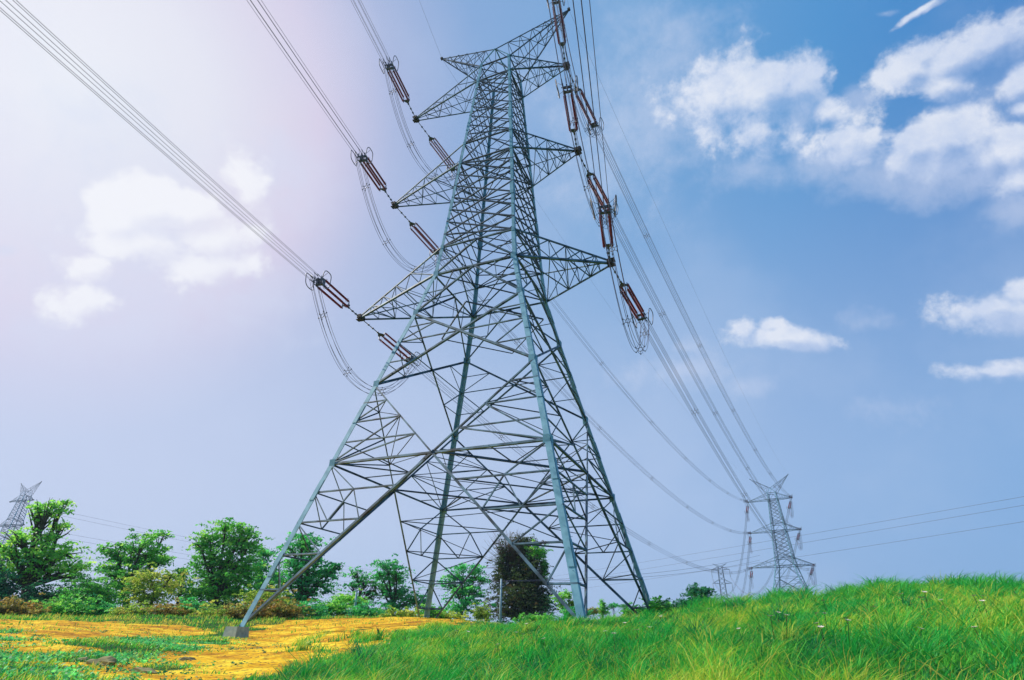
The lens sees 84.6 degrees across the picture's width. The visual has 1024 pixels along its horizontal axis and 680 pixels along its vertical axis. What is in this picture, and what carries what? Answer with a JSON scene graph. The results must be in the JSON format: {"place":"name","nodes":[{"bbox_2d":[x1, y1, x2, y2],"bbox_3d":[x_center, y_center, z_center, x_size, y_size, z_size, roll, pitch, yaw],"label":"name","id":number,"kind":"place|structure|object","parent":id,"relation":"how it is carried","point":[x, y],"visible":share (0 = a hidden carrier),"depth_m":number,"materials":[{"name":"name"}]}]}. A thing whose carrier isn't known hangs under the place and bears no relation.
{"place":"outdoors","nodes":[
{"label":"outdoors","id":0,"kind":"place"},
{"bbox_2d":[0,481,41,557],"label":"transmission tower","id":1,"kind":"structure","parent":0,"point":[17,518],"depth_m":327.85,"materials":[{"name":"metal"}]},
{"bbox_2d":[0,615,975,679],"bbox_3d":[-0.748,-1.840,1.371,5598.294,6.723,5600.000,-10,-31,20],"label":"ground","id":2,"kind":"structure","parent":0,"point":[225,662],"depth_m":23.55,"materials":[{"name":"yellow plant"}]},
{"bbox_2d":[0,558,28,602],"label":"broadleaf tree","id":3,"kind":"object","parent":2,"relation":"on","point":[5,582],"visible":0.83,"depth_m":51.91,"materials":[{"name":"green plant"}]},
{"bbox_2d":[0,592,57,615],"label":"bush","id":4,"kind":"object","parent":2,"relation":"on","point":[8,606],"visible":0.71,"depth_m":45.22,"materials":[{"name":"brown plant"}]},
{"bbox_2d":[2,578,84,608],"bbox_3d":[-43.444,24.241,52.144,7.211,3.968,5.669,13,-31,-21],"label":"bush","id":5,"kind":"object","parent":2,"relation":"on","point":[36,596],"visible":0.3,"depth_m":51.49,"materials":[{"name":"green plant"}]},
{"bbox_2d":[0,497,96,596],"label":"broadleaf tree","id":6,"kind":"object","parent":2,"relation":"on","point":[34,555],"visible":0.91,"depth_m":57.08,"materials":[{"name":"green plant"}]},
{"bbox_2d":[28,591,106,616],"bbox_3d":[-38.611,23.161,48.606,8.179,2.654,5.025,2,-28,-2],"label":"bush","id":7,"kind":"object","parent":2,"relation":"on","point":[61,607],"visible":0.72,"depth_m":48.07,"materials":[{"name":"green plant"}]},
{"bbox_2d":[44,561,130,607],"bbox_3d":[-40.502,24.110,53.661,9.817,5.555,7.004,-10,-31,20],"label":"bush","id":8,"kind":"object","parent":2,"relation":"on","point":[88,587],"visible":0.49,"depth_m":53.32,"materials":[{"name":"green plant"}]},
{"bbox_2d":[71,593,118,615],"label":"bush","id":9,"kind":"object","parent":2,"relation":"on","point":[109,605],"visible":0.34,"depth_m":49.27,"materials":[{"name":"green plant"}]},
{"bbox_2d":[83,656,116,666],"bbox_3d":[-8.701,6.844,11.864,0.641,0.321,0.375,5,-29,-6],"label":"rock","id":10,"kind":"object","parent":2,"relation":"on","point":[104,660],"visible":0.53,"depth_m":11.80,"materials":[{"name":"grey stone"}]},
{"bbox_2d":[91,600,155,616],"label":"bush","id":11,"kind":"object","parent":2,"relation":"on","point":[134,609],"visible":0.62,"depth_m":48.64,"materials":[{"name":"green plant"}]},
{"bbox_2d":[92,528,178,606],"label":"broadleaf tree","id":12,"kind":"object","parent":2,"relation":"on","point":[124,559],"visible":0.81,"depth_m":66.27,"materials":[{"name":"green plant"}]},
{"bbox_2d":[129,667,157,673],"bbox_3d":[-7.649,6.903,11.666,0.519,0.219,0.380,26,-37,-38],"label":"rock","id":13,"kind":"object","parent":2,"relation":"on","point":[145,670],"visible":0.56,"depth_m":11.63,"materials":[{"name":"grey stone"}]},
{"bbox_2d":[0,620,300,679],"bbox_3d":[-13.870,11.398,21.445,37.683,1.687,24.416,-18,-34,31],"label":"weeds","id":14,"kind":"object","parent":2,"relation":"on","point":[108,641],"visible":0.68,"depth_m":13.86,"materials":[{"name":"green plant"}]},
{"bbox_2d":[114,562,200,608],"bbox_3d":[-36.556,25.722,57.154,6.929,5.735,6.562,-1,-29,4],"label":"bush","id":15,"kind":"object","parent":2,"relation":"on","point":[149,584],"visible":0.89,"depth_m":56.39,"materials":[{"name":"green plant"}]},
{"bbox_2d":[139,597,206,615],"bbox_3d":[-30.572,23.731,49.576,5.525,2.160,5.024,-10,-31,20],"label":"bush","id":16,"kind":"object","parent":2,"relation":"on","point":[165,608],"visible":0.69,"depth_m":49.08,"materials":[{"name":"brown plant"}]},
{"bbox_2d":[163,567,198,604],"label":"broadleaf tree","id":17,"kind":"object","parent":2,"relation":"on","point":[179,573],"visible":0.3,"depth_m":66.38,"materials":[{"name":"green plant"}]},
{"bbox_2d":[178,656,195,660],"bbox_3d":[-8.495,8.379,14.710,0.446,0.179,0.247,19,-33,-29],"label":"rock","id":18,"kind":"object","parent":2,"relation":"on","point":[184,658],"visible":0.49,"depth_m":14.64,"materials":[{"name":"grey stone"}]},
{"bbox_2d":[173,596,213,614],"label":"bush","id":19,"kind":"object","parent":2,"relation":"on","point":[196,604],"visible":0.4,"depth_m":51.16,"materials":[{"name":"green plant"}]},
{"bbox_2d":[177,600,240,617],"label":"bush","id":20,"kind":"object","parent":2,"relation":"on","point":[210,611],"visible":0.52,"depth_m":49.44,"materials":[{"name":"green plant"}]},
{"bbox_2d":[0,619,451,679],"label":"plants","id":21,"kind":"object","parent":2,"relation":"on","point":[129,678],"visible":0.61,"depth_m":16.60,"materials":[{"name":"green plant"}]},
{"bbox_2d":[181,517,275,611],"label":"broadleaf tree","id":22,"kind":"object","parent":2,"relation":"on","point":[225,575],"visible":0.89,"depth_m":67.21,"materials":[{"name":"green plant"}]},
{"bbox_2d":[0,617,459,679],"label":"clods","id":23,"kind":"object","parent":2,"relation":"on","point":[214,648],"visible":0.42,"depth_m":18.70,"materials":[{"name":"soil"}]},
{"bbox_2d":[214,596,275,618],"bbox_3d":[-23.652,23.989,49.978,4.939,2.403,4.180,-10,-31,20],"label":"bush","id":24,"kind":"object","parent":2,"relation":"on","point":[241,613],"visible":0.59,"depth_m":49.23,"materials":[{"name":"brown plant"}]},
{"bbox_2d":[0,612,506,635],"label":"dry grass","id":25,"kind":"structure","parent":2,"relation":"on","point":[71,617],"depth_m":43.90,"materials":[{"name":"plant"}]},
{"bbox_2d":[236,546,286,600],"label":"broadleaf tree","id":26,"kind":"object","parent":2,"relation":"on","point":[266,554],"visible":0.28,"depth_m":75.81,"materials":[{"name":"green plant"}]},
{"bbox_2d":[232,583,295,608],"bbox_3d":[-24.373,25.323,54.301,6.394,3.720,5.552,-10,-31,20],"label":"bush","id":27,"kind":"object","parent":2,"relation":"on","point":[264,596],"visible":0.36,"depth_m":54.27,"materials":[{"name":"green plant"}]},
{"bbox_2d":[256,589,318,619],"bbox_3d":[-21.198,24.354,51.572,6.541,2.827,5.716,2,-29,-2],"label":"bush","id":28,"kind":"object","parent":2,"relation":"on","point":[290,609],"visible":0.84,"depth_m":50.94,"materials":[{"name":"brown plant"}]},
{"bbox_2d":[266,531,346,604],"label":"broadleaf tree","id":29,"kind":"object","parent":2,"relation":"on","point":[303,582],"visible":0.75,"depth_m":70.06,"materials":[{"name":"green plant"}]},
{"bbox_2d":[286,595,331,617],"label":"bush","id":30,"kind":"object","parent":2,"relation":"on","point":[315,606],"visible":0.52,"depth_m":53.62,"materials":[{"name":"green plant"}]},
{"bbox_2d":[313,595,356,616],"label":"bush","id":31,"kind":"object","parent":2,"relation":"on","point":[338,608],"visible":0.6,"depth_m":56.71,"materials":[{"name":"green plant"}]},
{"bbox_2d":[321,588,368,609],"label":"bush","id":32,"kind":"object","parent":2,"relation":"on","point":[347,598],"visible":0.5,"depth_m":61.35,"materials":[{"name":"green plant"}]},
{"bbox_2d":[354,590,358,607],"bbox_3d":[-16.173,27.377,57.928,0.296,2.948,0.287,-10,-31,20],"label":"fence post","id":33,"kind":"object","parent":2,"relation":"on","point":[355,597],"visible":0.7,"depth_m":58.23,"materials":[{"name":"concrete"}]},
{"bbox_2d":[342,566,380,607],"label":"broadleaf tree","id":34,"kind":"object","parent":2,"relation":"on","point":[358,579],"visible":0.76,"depth_m":76.41,"materials":[{"name":"green plant"}]},
{"bbox_2d":[341,599,398,616],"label":"bush","id":35,"kind":"object","parent":2,"relation":"on","point":[359,611],"visible":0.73,"depth_m":56.71,"materials":[{"name":"green plant"}]},
{"bbox_2d":[366,553,427,612],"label":"broadleaf tree","id":36,"kind":"object","parent":2,"relation":"on","point":[396,594],"visible":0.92,"depth_m":75.70,"materials":[{"name":"green plant"}]},
{"bbox_2d":[372,606,423,616],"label":"bush","id":37,"kind":"object","parent":2,"relation":"on","point":[404,613],"visible":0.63,"depth_m":56.22,"materials":[{"name":"green plant"}]},
{"bbox_2d":[415,603,446,618],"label":"bush","id":38,"kind":"object","parent":2,"relation":"on","point":[434,613],"visible":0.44,"depth_m":58.73,"materials":[{"name":"green plant"}]},
{"bbox_2d":[222,7,651,637],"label":"transmission tower","id":39,"kind":"structure","parent":2,"relation":"on","point":[546,439],"depth_m":51.14,"materials":[{"name":"metal"}]},
{"bbox_2d":[305,270,359,317],"bbox_3d":[-17.109,-4.071,55.483,2.042,1.560,9.302,-5,-23,11],"label":"insulator set","id":40,"kind":"object","parent":39,"relation":"attached to","point":[321,279],"visible":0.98,"depth_m":53.42,"materials":[{"name":"brown ceramic"}]},
{"bbox_2d":[0,0,312,280],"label":"conductor bundle","id":41,"kind":"object","parent":40,"relation":"attached to","point":[143,124],"visible":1,"depth_m":33.14,"materials":[{"name":"metal"}]},
{"bbox_2d":[310,273,417,395],"bbox_3d":[-14.796,1.462,57.222,0.872,7.856,18.652,-10,-30,19],"label":"jumper loop","id":42,"kind":"object","parent":40,"relation":"hanging from","point":[340,350],"visible":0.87,"depth_m":52.77,"materials":[{"name":"metal"}]},
{"bbox_2d":[351,147,393,203],"bbox_3d":[-14.796,-17.597,61.850,2.042,1.560,9.302,-5,-23,11],"label":"insulator set","id":43,"kind":"object","parent":39,"relation":"attached to","point":[367,160],"visible":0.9,"depth_m":60.32,"materials":[{"name":"brown ceramic"}]},
{"bbox_2d":[247,0,360,153],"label":"conductor bundle","id":44,"kind":"object","parent":43,"relation":"attached to","point":[301,74],"visible":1,"depth_m":48.11,"materials":[{"name":"metal"}]},
{"bbox_2d":[364,321,421,368],"bbox_3d":[-13.681,0.321,63.188,2.042,1.560,9.302,-15,-40,27],"label":"insulator set","id":45,"kind":"object","parent":39,"relation":"attached to","point":[393,345],"visible":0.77,"depth_m":63.54,"materials":[{"name":"brown ceramic"}]},
{"bbox_2d":[415,362,747,573],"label":"conductor bundle","id":46,"kind":"object","parent":45,"relation":"attached to","point":[712,570],"visible":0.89,"depth_m":87.52,"materials":[{"name":"metal"}]},
{"bbox_2d":[379,55,414,116],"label":"insulator set","id":47,"kind":"object","parent":39,"relation":"attached to","point":[392,67],"visible":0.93,"depth_m":66.66,"materials":[{"name":"brown ceramic"}]},
{"bbox_2d":[351,1,387,60],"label":"conductor bundle","id":48,"kind":"object","parent":47,"relation":"attached to","point":[368,30],"visible":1,"depth_m":60.42,"materials":[{"name":"metal"}]},
{"bbox_2d":[396,208,447,259],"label":"insulator set","id":49,"kind":"object","parent":39,"relation":"attached to","point":[427,241],"visible":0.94,"depth_m":70.00,"materials":[{"name":"brown ceramic"}]},
{"bbox_2d":[354,149,444,272],"bbox_3d":[-12.485,-12.065,63.589,0.872,7.856,18.652,-10,-30,19],"label":"jumper loop","id":50,"kind":"object","parent":49,"relation":"hanging from","point":[381,221],"visible":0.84,"depth_m":59.07,"materials":[{"name":"metal"}]},
{"bbox_2d":[443,257,745,533],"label":"conductor bundle","id":51,"kind":"object","parent":49,"relation":"attached to","point":[610,437],"visible":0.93,"depth_m":109.73,"materials":[{"name":"metal"}]},
{"bbox_2d":[418,122,461,177],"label":"insulator set","id":52,"kind":"object","parent":39,"relation":"attached to","point":[441,152],"visible":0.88,"depth_m":76.25,"materials":[{"name":"brown ceramic"}]},
{"bbox_2d":[383,57,455,181],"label":"jumper loop","id":53,"kind":"object","parent":52,"relation":"hanging from","point":[407,127],"visible":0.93,"depth_m":65.42,"materials":[{"name":"metal"}]},
{"bbox_2d":[546,0,565,64],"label":"insulator set","id":54,"kind":"object","parent":39,"relation":"attached to","point":[554,3],"visible":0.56,"depth_m":60.31,"materials":[{"name":"brown ceramic"}]},
{"bbox_2d":[555,75,577,148],"bbox_3d":[5.767,-21.366,54.154,2.042,1.560,9.302,-5,-23,11],"label":"insulator set","id":55,"kind":"object","parent":39,"relation":"attached to","point":[573,107],"visible":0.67,"depth_m":51.76,"materials":[{"name":"brown ceramic"}]},
{"bbox_2d":[547,0,569,82],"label":"conductor bundle","id":56,"kind":"object","parent":55,"relation":"attached to","point":[559,38],"visible":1,"depth_m":45.89,"materials":[{"name":"metal"}]},
{"bbox_2d":[567,69,603,133],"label":"insulator set","id":57,"kind":"object","parent":39,"relation":"attached to","point":[589,109],"visible":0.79,"depth_m":69.81,"materials":[{"name":"brown ceramic"}]},
{"bbox_2d":[552,0,600,137],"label":"jumper loop","id":58,"kind":"object","parent":57,"relation":"hanging from","point":[571,73],"visible":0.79,"depth_m":58.62,"materials":[{"name":"metal"}]},
{"bbox_2d":[595,131,789,494],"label":"conductor bundle","id":59,"kind":"object","parent":57,"relation":"attached to","point":[674,289],"visible":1,"depth_m":93.23,"materials":[{"name":"metal"}]},
{"bbox_2d":[444,62,747,477],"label":"earth wire","id":60,"kind":"object","parent":39,"relation":"attached to","point":[583,269],"visible":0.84,"depth_m":116.36,"materials":[{"name":"metal"}]},
{"bbox_2d":[579,155,617,218],"bbox_3d":[9.177,-16.970,61.866,2.042,1.560,9.302,-15,-40,26],"label":"insulator set","id":61,"kind":"object","parent":39,"relation":"attached to","point":[599,188],"visible":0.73,"depth_m":62.41,"materials":[{"name":"brown ceramic"}]},
{"bbox_2d":[561,79,613,228],"bbox_3d":[8.062,-15.829,55.901,0.872,7.856,18.657,-10,-30,19],"label":"jumper loop","id":62,"kind":"object","parent":61,"relation":"hanging from","point":[580,151],"visible":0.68,"depth_m":50.89,"materials":[{"name":"metal"}]},
{"bbox_2d":[611,213,796,527],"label":"conductor bundle","id":63,"kind":"object","parent":61,"relation":"attached to","point":[684,354],"visible":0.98,"depth_m":84.87,"materials":[{"name":"metal"}]},
{"bbox_2d":[590,195,616,260],"bbox_3d":[7.799,-8.635,46.160,2.042,1.560,9.302,-5,-23,11],"label":"insulator set","id":64,"kind":"object","parent":39,"relation":"attached to","point":[609,221],"visible":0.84,"depth_m":43.44,"materials":[{"name":"brown ceramic"}]},
{"bbox_2d":[572,0,608,205],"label":"conductor bundle","id":65,"kind":"object","parent":64,"relation":"attached to","point":[591,94],"visible":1,"depth_m":32.01,"materials":[{"name":"metal"}]},
{"bbox_2d":[598,198,648,354],"bbox_3d":[10.093,-3.098,47.908,0.872,7.856,18.658,-10,-30,19],"label":"jumper loop","id":66,"kind":"object","parent":64,"relation":"hanging from","point":[639,339],"visible":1,"depth_m":43.11,"materials":[{"name":"metal"}]},
{"bbox_2d":[612,267,652,327],"bbox_3d":[11.207,-4.239,53.874,2.042,1.560,9.302,-14,-40,26],"label":"insulator set","id":67,"kind":"object","parent":39,"relation":"attached to","point":[637,304],"visible":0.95,"depth_m":54.80,"materials":[{"name":"brown ceramic"}]},
{"bbox_2d":[641,320,813,569],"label":"conductor bundle","id":68,"kind":"object","parent":67,"relation":"attached to","point":[707,431],"visible":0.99,"depth_m":72.92,"materials":[{"name":"metal"}]},
{"bbox_2d":[432,610,468,619],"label":"bush","id":69,"kind":"object","parent":2,"relation":"on","point":[457,615],"visible":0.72,"depth_m":58.83,"materials":[{"name":"green plant"}]},
{"bbox_2d":[434,562,496,618],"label":"broadleaf tree","id":70,"kind":"object","parent":2,"relation":"on","point":[472,593],"visible":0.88,"depth_m":76.72,"materials":[{"name":"green plant"}]},
{"bbox_2d":[469,600,494,621],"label":"bush","id":71,"kind":"object","parent":2,"relation":"on","point":[482,613],"visible":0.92,"depth_m":71.88,"materials":[{"name":"green plant"}]},
{"bbox_2d":[495,579,507,622],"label":"utility pole","id":72,"kind":"object","parent":2,"relation":"on","point":[500,609],"visible":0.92,"depth_m":70.79,"materials":[{"name":"metal"}]},
{"bbox_2d":[288,555,758,588],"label":"power line","id":73,"kind":"object","parent":72,"relation":"attached to","point":[592,577],"visible":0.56,"depth_m":86.35,"materials":[{"name":"metal"}]},
{"bbox_2d":[350,560,757,594],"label":"power line","id":74,"kind":"object","parent":72,"relation":"attached to","point":[599,579],"visible":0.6,"depth_m":94.04,"materials":[{"name":"metal"}]},
{"bbox_2d":[476,520,560,623],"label":"broadleaf tree","id":75,"kind":"object","parent":2,"relation":"on","point":[530,596],"visible":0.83,"depth_m":87.45,"materials":[{"name":"green plant"}]},
{"bbox_2d":[512,612,560,622],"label":"bush","id":76,"kind":"object","parent":2,"relation":"on","point":[531,617],"visible":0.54,"depth_m":60.96,"materials":[{"name":"green plant"}]},
{"bbox_2d":[549,588,573,615],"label":"broadleaf tree","id":77,"kind":"object","parent":2,"relation":"on","point":[568,596],"visible":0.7,"depth_m":66.83,"materials":[{"name":"green plant"}]},
{"bbox_2d":[559,606,592,618],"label":"bush","id":78,"kind":"object","parent":2,"relation":"on","point":[564,611],"visible":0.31,"depth_m":58.89,"materials":[{"name":"green plant"}]},
{"bbox_2d":[587,607,600,615],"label":"bush","id":79,"kind":"object","parent":2,"relation":"on","point":[594,609],"visible":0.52,"depth_m":71.19,"materials":[{"name":"green plant"}]},
{"bbox_2d":[596,599,610,615],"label":"conifer","id":80,"kind":"object","parent":2,"relation":"on","point":[603,608],"visible":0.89,"depth_m":98.38,"materials":[{"name":"green plant"}]},
{"bbox_2d":[308,616,915,679],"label":"dead thatch","id":81,"kind":"object","parent":2,"relation":"on","point":[531,637],"visible":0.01,"depth_m":8.55,"materials":[{"name":"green plant"}]},
{"bbox_2d":[607,602,620,615],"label":"broadleaf tree","id":82,"kind":"object","parent":2,"relation":"on","point":[613,605],"visible":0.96,"depth_m":97.89,"materials":[{"name":"green plant"}]},
{"bbox_2d":[619,602,645,616],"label":"bush","id":83,"kind":"object","parent":2,"relation":"on","point":[627,609],"visible":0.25,"depth_m":49.82,"materials":[{"name":"green plant"}]},
{"bbox_2d":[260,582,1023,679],"bbox_3d":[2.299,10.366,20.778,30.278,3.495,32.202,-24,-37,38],"label":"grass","id":84,"kind":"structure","parent":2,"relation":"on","point":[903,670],"depth_m":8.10,"materials":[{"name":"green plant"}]},
{"bbox_2d":[265,579,1023,679],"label":"tall grass","id":85,"kind":"structure","parent":2,"relation":"on","point":[597,638],"depth_m":8.75,"materials":[{"name":"green plant"}]},
{"bbox_2d":[636,595,675,615],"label":"bush","id":86,"kind":"object","parent":2,"relation":"on","point":[655,604],"visible":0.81,"depth_m":45.56,"materials":[{"name":"green plant"}]},
{"bbox_2d":[660,597,686,614],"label":"bush","id":87,"kind":"object","parent":2,"relation":"on","point":[677,605],"visible":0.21,"depth_m":49.23,"materials":[{"name":"green plant"}]},
{"bbox_2d":[663,590,725,606],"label":"bush","id":88,"kind":"object","parent":2,"relation":"on","point":[683,595],"visible":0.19,"depth_m":49.92,"materials":[{"name":"green plant"}]},
{"bbox_2d":[685,582,717,597],"bbox_3d":[17.328,24.745,51.562,3.111,4.754,2.747,14,-31,-23],"label":"broadleaf tree","id":89,"kind":"object","parent":2,"relation":"on","point":[692,589],"visible":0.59,"depth_m":52.09,"materials":[{"name":"green plant"}]},
{"bbox_2d":[711,563,732,599],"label":"suspension pylon","id":90,"kind":"object","parent":2,"relation":"on","point":[719,579],"visible":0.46,"depth_m":453.84,"materials":[{"name":"metal"}]},
{"bbox_2d":[748,475,811,592],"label":"transmission tower","id":91,"kind":"structure","parent":2,"relation":"on","point":[796,564],"depth_m":254.25,"materials":[{"name":"metal"}]},
{"bbox_2d":[571,15,784,469],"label":"earth wire","id":92,"kind":"object","parent":91,"relation":"attached to","point":[650,193],"visible":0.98,"depth_m":92.44,"materials":[{"name":"metal"}]},
{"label":"insulator set","id":93,"kind":"object","parent":91,"relation":"attached to","visible":0},
{"bbox_2d":[741,544,750,595],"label":"conductor bundle","id":94,"kind":"object","parent":93,"relation":"attached to","point":[747,571],"visible":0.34,"depth_m":286.33,"materials":[{"name":"metal"}]},
{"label":"insulator set","id":95,"kind":"object","parent":91,"relation":"attached to","visible":0},
{"bbox_2d":[712,514,747,595],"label":"conductor bundle","id":96,"kind":"object","parent":95,"relation":"attached to","point":[740,560],"visible":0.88,"depth_m":302.71,"materials":[{"name":"metal"}]},
{"bbox_2d":[679,570,1023,610],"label":"crest grass","id":97,"kind":"structure","parent":2,"relation":"on","point":[852,588],"depth_m":19.22,"materials":[{"name":"green plant"}]},
{"bbox_2d":[0,0,1023,623],"label":"sky","id":98,"kind":"structure","parent":0,"point":[837,186],"materials":[{"name":"blue"}]},
{"bbox_2d":[485,496,1023,586],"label":"power line","id":99,"kind":"object","parent":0,"point":[824,531],"visible":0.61,"depth_m":244.96,"materials":[{"name":"metal"}]},
{"bbox_2d":[561,522,1018,591],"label":"power line","id":100,"kind":"object","parent":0,"point":[825,552],"visible":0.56,"depth_m":243.59,"materials":[{"name":"metal"}]},
{"bbox_2d":[564,505,1022,581],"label":"power line","id":101,"kind":"object","parent":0,"point":[829,538],"visible":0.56,"depth_m":246.10,"materials":[{"name":"metal"}]},
{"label":"insulator set","id":102,"kind":"object","parent":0,"visible":0},
{"bbox_2d":[455,176,743,500],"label":"conductor bundle","id":103,"kind":"object","parent":102,"relation":"attached to","point":[600,358],"visible":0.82,"depth_m":117.72,"materials":[{"name":"metal"}]},
{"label":"insulator set","id":104,"kind":"object","parent":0,"visible":0},
{"bbox_2d":[734,509,789,593],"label":"conductor bundle","id":105,"kind":"object","parent":104,"relation":"attached to","point":[776,562],"visible":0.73,"depth_m":294.49,"materials":[{"name":"metal"}]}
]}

